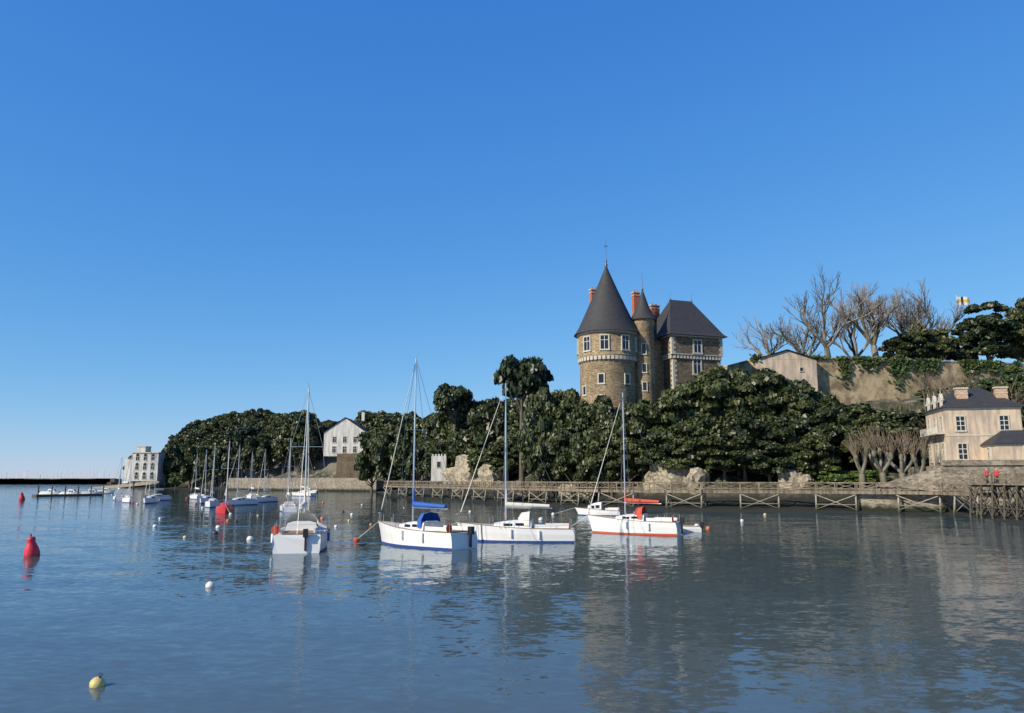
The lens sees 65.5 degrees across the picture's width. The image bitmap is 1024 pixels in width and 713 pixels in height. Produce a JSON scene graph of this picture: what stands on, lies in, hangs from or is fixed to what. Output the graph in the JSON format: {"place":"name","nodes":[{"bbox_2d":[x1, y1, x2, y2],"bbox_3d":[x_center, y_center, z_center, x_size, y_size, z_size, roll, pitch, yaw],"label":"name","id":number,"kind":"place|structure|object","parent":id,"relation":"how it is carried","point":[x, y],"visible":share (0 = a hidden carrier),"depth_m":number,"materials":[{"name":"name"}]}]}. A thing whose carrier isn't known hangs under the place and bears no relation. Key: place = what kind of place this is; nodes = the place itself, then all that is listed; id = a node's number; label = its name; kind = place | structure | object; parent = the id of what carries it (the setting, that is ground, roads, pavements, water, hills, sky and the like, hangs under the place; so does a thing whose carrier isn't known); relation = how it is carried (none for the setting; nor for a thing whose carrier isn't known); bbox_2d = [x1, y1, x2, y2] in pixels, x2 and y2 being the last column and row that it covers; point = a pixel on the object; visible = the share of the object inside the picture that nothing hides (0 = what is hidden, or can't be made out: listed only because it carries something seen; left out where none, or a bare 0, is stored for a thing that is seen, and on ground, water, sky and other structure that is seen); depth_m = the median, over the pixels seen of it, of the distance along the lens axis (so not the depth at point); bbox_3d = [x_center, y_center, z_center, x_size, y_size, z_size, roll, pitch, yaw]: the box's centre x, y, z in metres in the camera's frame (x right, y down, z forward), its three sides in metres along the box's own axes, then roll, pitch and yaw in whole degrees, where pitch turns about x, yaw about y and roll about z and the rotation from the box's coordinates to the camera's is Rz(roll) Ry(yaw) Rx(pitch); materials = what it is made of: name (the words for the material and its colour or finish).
{"place":"outdoors","nodes":[
{"label":"outdoors","id":0,"kind":"place"},
{"bbox_2d":[0,479,1023,712],"bbox_3d":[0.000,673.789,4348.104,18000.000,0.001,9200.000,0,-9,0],"label":"water","id":1,"kind":"structure","parent":0,"point":[797,612],"depth_m":26.98,"materials":[{"name":"blue liquid"}]},
{"bbox_2d":[23,534,39,556],"bbox_3d":[-28.451,11.336,47.170,0.860,1.650,0.860,-5,-3,-1],"label":"red buoy","id":2,"kind":"object","parent":1,"relation":"in","point":[31,549],"visible":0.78,"depth_m":46.95,"materials":[{"name":"red plastic"}]},
{"bbox_2d":[0,468,130,483],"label":"breakwater","id":3,"kind":"object","parent":1,"relation":"in","point":[57,479],"visible":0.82,"depth_m":750.11,"materials":[{"name":"grey"}]},
{"bbox_2d":[201,444,219,507],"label":"yacht","id":4,"kind":"object","parent":1,"relation":"on","point":[212,502],"visible":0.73,"depth_m":129.21,"materials":[{"name":"white plastic"}]},
{"bbox_2d":[216,441,234,514],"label":"sailboat","id":5,"kind":"object","parent":1,"relation":"on","point":[225,507],"visible":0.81,"depth_m":105.89,"materials":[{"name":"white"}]},
{"bbox_2d":[220,444,257,504],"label":"yacht","id":6,"kind":"object","parent":1,"relation":"on","point":[239,500],"visible":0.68,"depth_m":139.83,"materials":[{"name":"blue"}]},
{"bbox_2d":[280,442,296,511],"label":"yacht","id":7,"kind":"object","parent":1,"relation":"on","point":[291,507],"visible":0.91,"depth_m":112.99,"materials":[{"name":"white"}]},
{"bbox_2d":[271,388,329,553],"bbox_3d":[-14.264,7.672,55.350,3.678,11.572,12.480,1,-9,-10],"label":"yacht","id":8,"kind":"object","parent":1,"relation":"on","point":[303,532],"visible":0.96,"depth_m":51.09,"materials":[{"name":"white plastic"}]},
{"bbox_2d":[353,353,477,549],"bbox_3d":[-7.164,6.644,56.071,11.302,13.825,3.194,-7,-12,39],"label":"yacht","id":9,"kind":"object","parent":1,"relation":"on","point":[425,531],"visible":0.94,"depth_m":53.45,"materials":[{"name":"white plastic"}]},
{"bbox_2d":[451,379,574,542],"bbox_3d":[-1.493,7.870,59.624,12.430,12.482,3.194,-1,-8,6],"label":"yacht","id":10,"kind":"object","parent":1,"relation":"on","point":[521,529],"visible":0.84,"depth_m":57.88,"materials":[{"name":"white plastic"}]},
{"bbox_2d":[551,502,622,515],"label":"motorboat","id":11,"kind":"object","parent":1,"relation":"on","point":[601,511],"visible":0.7,"depth_m":99.15,"materials":[{"name":"white plastic"}]},
{"bbox_2d":[572,391,684,535],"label":"yacht","id":12,"kind":"object","parent":1,"relation":"on","point":[638,521],"visible":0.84,"depth_m":66.22,"materials":[{"name":"white plastic"}]},
{"bbox_2d":[0,0,1023,478],"label":"sky","id":13,"kind":"structure","parent":0,"point":[209,208],"materials":[{"name":"blue"}]},
{"bbox_2d":[108,384,1023,527],"bbox_3d":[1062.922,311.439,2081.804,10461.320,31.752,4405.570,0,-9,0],"label":"terrain","id":14,"kind":"structure","parent":0,"point":[793,502],"depth_m":129.06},
{"bbox_2d":[162,442,183,486],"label":"tree","id":15,"kind":"object","parent":14,"relation":"on","point":[173,451],"visible":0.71,"depth_m":387.94,"materials":[{"name":"green plant"}]},
{"bbox_2d":[173,445,200,487],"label":"tree","id":16,"kind":"object","parent":14,"relation":"on","point":[187,464],"visible":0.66,"depth_m":372.75,"materials":[{"name":"green plant"}]},
{"bbox_2d":[192,442,217,487],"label":"tree","id":17,"kind":"object","parent":14,"relation":"on","point":[202,450],"visible":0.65,"depth_m":364.89,"materials":[{"name":"green plant"}]},
{"bbox_2d":[208,440,233,486],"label":"tree","id":18,"kind":"object","parent":14,"relation":"on","point":[220,451],"visible":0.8,"depth_m":358.71,"materials":[{"name":"green plant"}]},
{"bbox_2d":[227,434,247,477],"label":"tree","id":19,"kind":"object","parent":14,"relation":"on","point":[238,440],"visible":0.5,"depth_m":354.55,"materials":[{"name":"green plant"}]},
{"bbox_2d":[223,425,256,477],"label":"pine tree","id":20,"kind":"object","parent":14,"relation":"on","point":[228,432],"visible":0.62,"depth_m":360.91,"materials":[{"name":"green plant"}]},
{"bbox_2d":[236,435,269,476],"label":"tree","id":21,"kind":"object","parent":14,"relation":"on","point":[249,447],"visible":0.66,"depth_m":349.34,"materials":[{"name":"green plant"}]},
{"bbox_2d":[253,431,278,477],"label":"tree","id":22,"kind":"object","parent":14,"relation":"on","point":[266,442],"visible":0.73,"depth_m":346.06,"materials":[{"name":"green plant"}]},
{"bbox_2d":[271,424,295,474],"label":"tree","id":23,"kind":"object","parent":14,"relation":"on","point":[280,449],"visible":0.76,"depth_m":345.08,"materials":[{"name":"green plant"}]},
{"bbox_2d":[124,412,447,491],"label":"buildings","id":24,"kind":"structure","parent":14,"relation":"on","point":[341,443],"depth_m":320.83,"materials":[{"name":"paint"}]},
{"bbox_2d":[282,423,311,472],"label":"tree","id":25,"kind":"object","parent":14,"relation":"on","point":[296,451],"visible":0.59,"depth_m":342.15,"materials":[{"name":"green plant"}]},
{"bbox_2d":[282,412,313,470],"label":"pine tree","id":26,"kind":"object","parent":14,"relation":"on","point":[291,419],"visible":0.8,"depth_m":346.38,"materials":[{"name":"green plant"}]},
{"bbox_2d":[295,425,323,471],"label":"tree","id":27,"kind":"object","parent":14,"relation":"on","point":[315,449],"visible":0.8,"depth_m":341.88,"materials":[{"name":"green plant"}]},
{"bbox_2d":[354,427,381,493],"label":"tree","id":28,"kind":"object","parent":14,"relation":"on","point":[364,466],"visible":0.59,"depth_m":245.74,"materials":[{"name":"green plant"}]},
{"bbox_2d":[369,422,398,492],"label":"tree","id":29,"kind":"object","parent":14,"relation":"on","point":[380,455],"visible":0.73,"depth_m":240.38,"materials":[{"name":"green plant"}]},
{"bbox_2d":[387,419,412,492],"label":"tree","id":30,"kind":"object","parent":14,"relation":"on","point":[399,457],"visible":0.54,"depth_m":235.51,"materials":[{"name":"green plant"}]},
{"bbox_2d":[398,419,423,488],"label":"tree","id":31,"kind":"object","parent":14,"relation":"on","point":[405,444],"visible":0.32,"depth_m":231.53,"materials":[{"name":"green plant"}]},
{"bbox_2d":[409,440,431,482],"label":"tree","id":32,"kind":"object","parent":14,"relation":"on","point":[426,472],"visible":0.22,"depth_m":224.15,"materials":[{"name":"green plant"}]},
{"bbox_2d":[413,412,436,454],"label":"tree","id":33,"kind":"object","parent":14,"relation":"on","point":[428,426],"visible":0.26,"depth_m":228.54,"materials":[{"name":"green plant"}]},
{"bbox_2d":[418,439,450,468],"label":"tree","id":34,"kind":"object","parent":14,"relation":"on","point":[435,450],"visible":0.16,"depth_m":211.79,"materials":[{"name":"green plant"}]},
{"bbox_2d":[428,409,453,441],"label":"tree","id":35,"kind":"object","parent":14,"relation":"on","point":[442,420],"visible":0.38,"depth_m":224.11,"materials":[{"name":"green plant"}]},
{"bbox_2d":[433,383,473,466],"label":"pine tree","id":36,"kind":"object","parent":14,"relation":"on","point":[447,397],"visible":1,"depth_m":209.58,"materials":[{"name":"green plant"}]},
{"bbox_2d":[446,430,469,465],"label":"tree","id":37,"kind":"object","parent":14,"relation":"on","point":[454,451],"visible":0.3,"depth_m":199.96,"materials":[{"name":"green plant"}]},
{"bbox_2d":[452,399,483,427],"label":"tree","id":38,"kind":"object","parent":14,"relation":"on","point":[462,415],"visible":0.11,"depth_m":213.35,"materials":[{"name":"green plant"}]},
{"bbox_2d":[462,414,495,455],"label":"tree","id":39,"kind":"object","parent":14,"relation":"on","point":[477,422],"visible":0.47,"depth_m":193.83,"materials":[{"name":"green plant"}]},
{"bbox_2d":[466,447,498,477],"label":"tree","id":40,"kind":"object","parent":14,"relation":"on","point":[472,462],"visible":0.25,"depth_m":181.52,"materials":[{"name":"green plant"}]},
{"bbox_2d":[477,397,511,441],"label":"tree","id":41,"kind":"object","parent":14,"relation":"on","point":[498,423],"visible":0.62,"depth_m":191.89,"materials":[{"name":"green plant"}]},
{"bbox_2d":[480,441,518,475],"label":"tree","id":42,"kind":"object","parent":14,"relation":"on","point":[492,454],"visible":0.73,"depth_m":174.44,"materials":[{"name":"green plant"}]},
{"bbox_2d":[496,408,524,443],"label":"tree","id":43,"kind":"object","parent":14,"relation":"on","point":[513,415],"visible":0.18,"depth_m":188.67,"materials":[{"name":"green plant"}]},
{"bbox_2d":[492,354,553,492],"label":"pine tree","id":44,"kind":"object","parent":14,"relation":"on","point":[527,377],"visible":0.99,"depth_m":160.32,"materials":[{"name":"green plant"}]},
{"bbox_2d":[515,387,556,500],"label":"tree","id":45,"kind":"object","parent":14,"relation":"on","point":[534,419],"visible":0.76,"depth_m":147.02,"materials":[{"name":"green plant"}]},
{"bbox_2d":[531,432,565,498],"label":"tree","id":46,"kind":"object","parent":14,"relation":"on","point":[548,461],"visible":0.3,"depth_m":146.02,"materials":[{"name":"green plant"}]},
{"bbox_2d":[546,421,584,485],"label":"tree","id":47,"kind":"object","parent":14,"relation":"on","point":[563,435],"visible":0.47,"depth_m":140.91,"materials":[{"name":"green plant"}]},
{"bbox_2d":[546,387,587,483],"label":"tree","id":48,"kind":"object","parent":14,"relation":"on","point":[569,408],"visible":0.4,"depth_m":145.46,"materials":[{"name":"green plant"}]},
{"bbox_2d":[570,449,609,502],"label":"tree","id":49,"kind":"object","parent":14,"relation":"on","point":[582,474],"visible":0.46,"depth_m":135.08,"materials":[{"name":"green plant"}]},
{"bbox_2d":[566,394,614,497],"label":"tree","id":50,"kind":"object","parent":14,"relation":"on","point":[594,412],"visible":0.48,"depth_m":137.34,"materials":[{"name":"green plant"}]},
{"bbox_2d":[401,454,813,501],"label":"shore rocks","id":51,"kind":"object","parent":14,"relation":"on","point":[459,471],"visible":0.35,"depth_m":128.71,"materials":[{"name":"beige stone"}]},
{"bbox_2d":[584,420,640,499],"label":"tree","id":52,"kind":"object","parent":14,"relation":"on","point":[598,455],"visible":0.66,"depth_m":133.00,"materials":[{"name":"green plant"}]},
{"bbox_2d":[590,402,641,488],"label":"tree","id":53,"kind":"object","parent":14,"relation":"on","point":[610,416],"visible":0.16,"depth_m":133.90,"materials":[{"name":"green plant"}]},
{"bbox_2d":[605,435,649,488],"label":"tree","id":54,"kind":"object","parent":14,"relation":"on","point":[612,462],"visible":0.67,"depth_m":131.26,"materials":[{"name":"green plant"}]},
{"bbox_2d":[613,398,669,481],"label":"tree","id":55,"kind":"object","parent":14,"relation":"on","point":[637,410],"visible":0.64,"depth_m":131.73,"materials":[{"name":"green plant"}]},
{"bbox_2d":[574,238,726,470],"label":"castle","id":56,"kind":"structure","parent":14,"relation":"on","point":[650,352],"depth_m":148.14,"materials":[{"name":"stone"}]},
{"bbox_2d":[632,431,679,464],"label":"tree","id":57,"kind":"object","parent":14,"relation":"on","point":[668,446],"visible":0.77,"depth_m":128.25,"materials":[{"name":"green plant"}]},
{"bbox_2d":[638,398,683,447],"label":"tree","id":58,"kind":"object","parent":14,"relation":"on","point":[671,417],"visible":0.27,"depth_m":131.68,"materials":[{"name":"green plant"}]},
{"bbox_2d":[654,444,705,469],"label":"tree","id":59,"kind":"object","parent":14,"relation":"on","point":[680,463],"visible":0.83,"depth_m":126.06,"materials":[{"name":"green plant"}]},
{"bbox_2d":[657,380,707,434],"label":"tree","id":60,"kind":"object","parent":14,"relation":"on","point":[671,397],"visible":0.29,"depth_m":131.71,"materials":[{"name":"green plant"}]},
{"bbox_2d":[666,415,726,468],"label":"tree","id":61,"kind":"object","parent":14,"relation":"on","point":[693,434],"visible":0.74,"depth_m":126.33,"materials":[{"name":"green plant"}]},
{"bbox_2d":[383,473,1023,519],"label":"boardwalk","id":62,"kind":"structure","parent":14,"relation":"on","point":[995,508],"depth_m":114.27,"materials":[{"name":"brown wood"}]},
{"bbox_2d":[675,371,746,468],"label":"tree","id":63,"kind":"object","parent":14,"relation":"on","point":[707,399],"visible":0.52,"depth_m":132.23,"materials":[{"name":"green plant"}]},
{"bbox_2d":[696,435,749,481],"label":"tree","id":64,"kind":"object","parent":14,"relation":"on","point":[725,464],"visible":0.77,"depth_m":124.74,"materials":[{"name":"green plant"}]},
{"bbox_2d":[708,365,757,430],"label":"tree","id":65,"kind":"object","parent":14,"relation":"on","point":[719,372],"visible":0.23,"depth_m":136.15,"materials":[{"name":"green plant"}]},
{"bbox_2d":[720,413,776,481],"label":"tree","id":66,"kind":"object","parent":14,"relation":"on","point":[736,427],"visible":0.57,"depth_m":125.93,"materials":[{"name":"green plant"}]},
{"bbox_2d":[722,368,785,419],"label":"tree","id":67,"kind":"object","parent":14,"relation":"on","point":[752,382],"visible":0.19,"depth_m":134.67,"materials":[{"name":"green plant"}]},
{"bbox_2d":[733,315,798,355],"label":"bare tree","id":68,"kind":"object","parent":14,"relation":"on","point":[769,350],"visible":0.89,"depth_m":189.90,"materials":[{"name":"grey plant"}]},
{"bbox_2d":[746,440,790,483],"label":"tree","id":69,"kind":"object","parent":14,"relation":"on","point":[758,460],"visible":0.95,"depth_m":123.48,"materials":[{"name":"green plant"}]},
{"bbox_2d":[744,367,794,421],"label":"tree","id":70,"kind":"object","parent":14,"relation":"on","point":[774,381],"visible":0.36,"depth_m":134.06,"materials":[{"name":"green plant"}]},
{"bbox_2d":[759,415,826,468],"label":"tree","id":71,"kind":"object","parent":14,"relation":"on","point":[788,428],"visible":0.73,"depth_m":124.81,"materials":[{"name":"green plant"}]},
{"bbox_2d":[770,379,819,419],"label":"tree","id":72,"kind":"object","parent":14,"relation":"on","point":[785,390],"visible":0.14,"depth_m":133.72,"materials":[{"name":"green plant"}]},
{"bbox_2d":[768,306,830,355],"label":"bare tree","id":73,"kind":"object","parent":14,"relation":"on","point":[795,345],"visible":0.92,"depth_m":180.14,"materials":[{"name":"grey plant"}]},
{"bbox_2d":[782,382,840,426],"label":"tree","id":74,"kind":"object","parent":14,"relation":"on","point":[803,399],"visible":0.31,"depth_m":132.27,"materials":[{"name":"green plant"}]},
{"bbox_2d":[786,432,841,485],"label":"tree","id":75,"kind":"object","parent":14,"relation":"on","point":[811,460],"visible":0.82,"depth_m":122.18,"materials":[{"name":"green plant"}]},
{"bbox_2d":[796,424,846,469],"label":"tree","id":76,"kind":"object","parent":14,"relation":"on","point":[837,451],"visible":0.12,"depth_m":127.91,"materials":[{"name":"green plant"}]},
{"bbox_2d":[799,394,853,443],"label":"tree","id":77,"kind":"object","parent":14,"relation":"on","point":[838,412],"visible":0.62,"depth_m":128.49,"materials":[{"name":"green plant"}]},
{"bbox_2d":[812,465,841,484],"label":"bush","id":78,"kind":"object","parent":14,"relation":"on","point":[826,471],"visible":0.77,"depth_m":121.63,"materials":[{"name":"green plant"}]},
{"bbox_2d":[781,263,887,357],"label":"bare tree","id":79,"kind":"object","parent":14,"relation":"on","point":[826,344],"visible":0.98,"depth_m":164.87,"materials":[{"name":"grey plant"}]},
{"bbox_2d":[814,419,865,465],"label":"tree","id":80,"kind":"object","parent":14,"relation":"on","point":[840,438],"visible":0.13,"depth_m":127.97,"materials":[{"name":"green plant"}]},
{"bbox_2d":[798,291,884,357],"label":"bare tree","id":81,"kind":"object","parent":14,"relation":"on","point":[852,345],"visible":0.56,"depth_m":185.29,"materials":[{"name":"grey plant"}]},
{"bbox_2d":[845,427,875,490],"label":"pollard tree","id":82,"kind":"object","parent":14,"relation":"on","point":[864,453],"visible":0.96,"depth_m":115.34,"materials":[{"name":"brown plant"}]},
{"bbox_2d":[818,282,912,356],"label":"bare tree","id":83,"kind":"object","parent":14,"relation":"on","point":[876,326],"visible":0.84,"depth_m":168.27,"materials":[{"name":"grey plant"}]},
{"bbox_2d":[723,349,1023,404],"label":"rampart wall","id":84,"kind":"structure","parent":14,"relation":"on","point":[817,374],"depth_m":159.31,"materials":[{"name":"stone"}]},
{"bbox_2d":[749,353,1021,395],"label":"ivy","id":85,"kind":"object","parent":84,"relation":"attached to","point":[896,364],"visible":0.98,"depth_m":160.88,"materials":[{"name":"green plant"}]},
{"bbox_2d":[847,402,903,425],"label":"tree","id":86,"kind":"object","parent":14,"relation":"on","point":[865,408],"visible":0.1,"depth_m":131.89,"materials":[{"name":"green plant"}]},
{"bbox_2d":[839,412,913,474],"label":"tree","id":87,"kind":"object","parent":14,"relation":"on","point":[880,420],"visible":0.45,"depth_m":124.82,"materials":[{"name":"green plant"}]},
{"bbox_2d":[855,422,903,481],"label":"pollard tree","id":88,"kind":"object","parent":14,"relation":"on","point":[881,467],"visible":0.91,"depth_m":114.47,"materials":[{"name":"brown plant"}]},
{"bbox_2d":[868,428,927,478],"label":"pollard tree","id":89,"kind":"object","parent":14,"relation":"on","point":[902,470],"visible":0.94,"depth_m":113.98,"materials":[{"name":"brown plant"}]},
{"bbox_2d":[871,291,944,344],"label":"bare tree","id":90,"kind":"object","parent":14,"relation":"on","point":[908,323],"visible":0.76,"depth_m":175.32,"materials":[{"name":"grey plant"}]},
{"bbox_2d":[887,331,928,359],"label":"tree","id":91,"kind":"object","parent":14,"relation":"on","point":[906,344],"visible":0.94,"depth_m":166.43,"materials":[{"name":"green plant"}]},
{"bbox_2d":[900,411,926,446],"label":"cypress tree","id":92,"kind":"object","parent":14,"relation":"on","point":[920,416],"visible":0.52,"depth_m":131.33,"materials":[{"name":"green plant"}]},
{"bbox_2d":[903,430,934,472],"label":"pollard tree","id":93,"kind":"object","parent":14,"relation":"on","point":[923,454],"visible":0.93,"depth_m":113.38,"materials":[{"name":"brown plant"}]},
{"bbox_2d":[888,277,964,335],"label":"bare tree","id":94,"kind":"object","parent":14,"relation":"on","point":[957,316],"visible":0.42,"depth_m":190.88,"materials":[{"name":"grey plant"}]},
{"bbox_2d":[908,325,946,358],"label":"tree","id":95,"kind":"object","parent":14,"relation":"on","point":[922,331],"visible":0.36,"depth_m":168.80,"materials":[{"name":"green plant"}]},
{"bbox_2d":[858,386,1023,511],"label":"villa","id":96,"kind":"object","parent":14,"relation":"on","point":[977,430],"visible":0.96,"depth_m":110.09,"materials":[{"name":"beige paint"}]},
{"bbox_2d":[926,328,956,360],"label":"tree","id":97,"kind":"object","parent":14,"relation":"on","point":[943,337],"visible":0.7,"depth_m":168.65,"materials":[{"name":"green plant"}]},
{"bbox_2d":[943,336,974,360],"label":"tree","id":98,"kind":"object","parent":14,"relation":"on","point":[964,352],"visible":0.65,"depth_m":173.01,"materials":[{"name":"green plant"}]},
{"bbox_2d":[950,310,985,359],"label":"cypress tree","id":99,"kind":"object","parent":14,"relation":"on","point":[959,329],"visible":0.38,"depth_m":175.09,"materials":[{"name":"green plant"}]},
{"bbox_2d":[957,300,1014,359],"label":"cypress tree","id":100,"kind":"object","parent":14,"relation":"on","point":[992,327],"visible":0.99,"depth_m":169.63,"materials":[{"name":"green plant"}]},
{"bbox_2d":[995,373,1023,400],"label":"tree","id":101,"kind":"object","parent":14,"relation":"on","point":[1009,379],"visible":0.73,"depth_m":137.99,"materials":[{"name":"green plant"}]},
{"bbox_2d":[996,312,1023,359],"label":"tree","id":102,"kind":"object","parent":14,"relation":"on","point":[1016,341],"visible":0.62,"depth_m":172.04,"materials":[{"name":"green plant"}]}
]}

